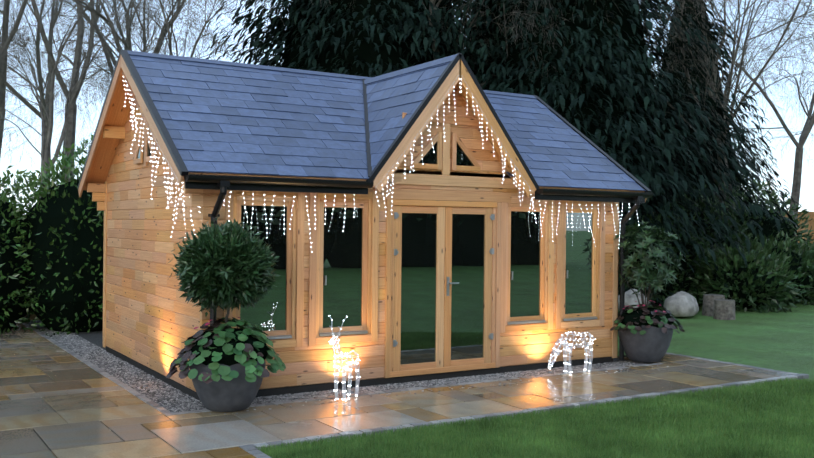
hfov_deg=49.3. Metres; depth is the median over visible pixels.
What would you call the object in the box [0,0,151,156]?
bare tree
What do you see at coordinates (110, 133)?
roof trim
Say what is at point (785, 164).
sky
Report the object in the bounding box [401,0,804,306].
conifer tree
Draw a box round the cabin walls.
[103,85,618,391]
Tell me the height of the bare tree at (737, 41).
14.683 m
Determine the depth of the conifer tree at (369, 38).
22.17 m
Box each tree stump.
[702,294,724,316]
[713,299,735,319]
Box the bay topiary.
[166,217,285,383]
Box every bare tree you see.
[0,0,43,134]
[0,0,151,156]
[0,0,168,58]
[0,0,169,191]
[0,0,207,181]
[0,0,281,97]
[0,0,281,150]
[0,0,330,155]
[1,0,94,197]
[26,1,89,54]
[441,0,813,227]
[648,0,813,235]
[670,2,813,148]
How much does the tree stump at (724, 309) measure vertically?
0.400 m
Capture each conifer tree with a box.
[195,0,531,86]
[228,0,687,86]
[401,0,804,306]
[647,0,789,209]
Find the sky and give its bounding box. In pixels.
[0,0,813,214]
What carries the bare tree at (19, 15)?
on the lawn at (781, 340)
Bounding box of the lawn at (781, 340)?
[31,295,813,457]
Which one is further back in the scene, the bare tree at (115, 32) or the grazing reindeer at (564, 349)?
the bare tree at (115, 32)
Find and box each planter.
[189,361,265,411]
[618,324,672,362]
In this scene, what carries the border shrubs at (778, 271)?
on the lawn at (781, 340)
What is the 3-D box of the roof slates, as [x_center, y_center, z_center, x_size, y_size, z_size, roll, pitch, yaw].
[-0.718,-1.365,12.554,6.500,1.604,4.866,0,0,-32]
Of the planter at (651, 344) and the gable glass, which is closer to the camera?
the gable glass
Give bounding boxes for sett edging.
[22,323,808,457]
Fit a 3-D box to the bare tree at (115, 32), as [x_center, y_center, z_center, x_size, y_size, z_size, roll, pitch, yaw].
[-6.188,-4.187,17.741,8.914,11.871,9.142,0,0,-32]
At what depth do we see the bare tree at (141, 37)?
29.24 m
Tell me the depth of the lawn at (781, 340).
14.98 m
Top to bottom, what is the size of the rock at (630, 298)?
0.537 m
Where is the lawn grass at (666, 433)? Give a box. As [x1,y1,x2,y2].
[256,377,813,457]
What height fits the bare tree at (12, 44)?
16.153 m
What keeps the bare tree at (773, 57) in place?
on the lawn at (781, 340)
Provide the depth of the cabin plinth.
10.65 m
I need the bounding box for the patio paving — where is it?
[0,323,793,457]
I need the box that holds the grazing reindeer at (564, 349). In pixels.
[548,332,593,372]
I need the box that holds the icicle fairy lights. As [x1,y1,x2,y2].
[122,73,638,249]
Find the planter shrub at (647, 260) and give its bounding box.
[610,221,684,334]
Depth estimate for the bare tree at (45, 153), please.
19.36 m
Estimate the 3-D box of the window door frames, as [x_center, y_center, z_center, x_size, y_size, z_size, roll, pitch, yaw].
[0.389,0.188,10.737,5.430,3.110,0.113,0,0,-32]
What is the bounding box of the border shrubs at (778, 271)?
[618,174,813,312]
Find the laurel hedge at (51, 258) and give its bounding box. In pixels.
[0,132,103,336]
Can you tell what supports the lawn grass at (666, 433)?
on the lawn at (781, 340)
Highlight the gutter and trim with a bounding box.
[77,49,652,359]
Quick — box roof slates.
[127,50,645,190]
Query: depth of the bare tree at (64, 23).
18.83 m
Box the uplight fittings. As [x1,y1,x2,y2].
[143,370,551,392]
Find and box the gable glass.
[136,140,151,158]
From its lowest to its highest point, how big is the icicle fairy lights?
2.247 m
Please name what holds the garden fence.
on the lawn at (781, 340)
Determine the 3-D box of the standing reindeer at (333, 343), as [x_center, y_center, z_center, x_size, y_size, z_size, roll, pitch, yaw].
[-0.666,1.339,9.280,0.215,0.896,0.637,1,0,19]
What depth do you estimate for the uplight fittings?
10.06 m
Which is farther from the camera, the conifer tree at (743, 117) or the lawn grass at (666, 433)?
the conifer tree at (743, 117)
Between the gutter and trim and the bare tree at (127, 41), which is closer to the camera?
the gutter and trim
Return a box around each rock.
[618,289,646,310]
[663,291,698,316]
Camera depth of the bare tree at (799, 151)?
30.52 m
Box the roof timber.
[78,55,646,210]
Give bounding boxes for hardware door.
[267,212,596,346]
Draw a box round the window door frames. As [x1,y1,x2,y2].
[224,112,605,377]
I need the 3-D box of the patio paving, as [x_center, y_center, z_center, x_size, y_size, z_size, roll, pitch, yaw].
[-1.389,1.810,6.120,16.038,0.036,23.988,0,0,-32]
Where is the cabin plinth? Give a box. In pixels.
[106,346,612,401]
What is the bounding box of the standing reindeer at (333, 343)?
[329,315,359,400]
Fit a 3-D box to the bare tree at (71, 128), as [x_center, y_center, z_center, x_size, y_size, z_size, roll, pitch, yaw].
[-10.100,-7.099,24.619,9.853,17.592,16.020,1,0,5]
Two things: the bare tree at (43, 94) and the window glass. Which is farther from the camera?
the bare tree at (43, 94)
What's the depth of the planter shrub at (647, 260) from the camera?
12.03 m
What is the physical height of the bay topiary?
1.578 m
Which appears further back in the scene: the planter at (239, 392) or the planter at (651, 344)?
the planter at (651, 344)
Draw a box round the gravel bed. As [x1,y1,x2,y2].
[26,321,648,411]
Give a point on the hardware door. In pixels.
(396, 252)
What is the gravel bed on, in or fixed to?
on the lawn at (781, 340)
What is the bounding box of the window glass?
[240,141,592,364]
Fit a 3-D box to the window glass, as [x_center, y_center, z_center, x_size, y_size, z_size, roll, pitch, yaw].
[0.391,0.217,10.733,5.064,2.788,0.072,0,0,-32]
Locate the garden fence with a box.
[25,211,813,319]
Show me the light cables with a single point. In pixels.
(338, 398)
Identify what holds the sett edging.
on the lawn at (781, 340)
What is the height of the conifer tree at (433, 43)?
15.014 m
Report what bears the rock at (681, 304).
on the lawn at (781, 340)
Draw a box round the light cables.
[255,362,616,398]
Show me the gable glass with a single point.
(148, 153)
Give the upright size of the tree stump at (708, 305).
0.450 m
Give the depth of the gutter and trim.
10.15 m
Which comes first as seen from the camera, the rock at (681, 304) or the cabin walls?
the cabin walls
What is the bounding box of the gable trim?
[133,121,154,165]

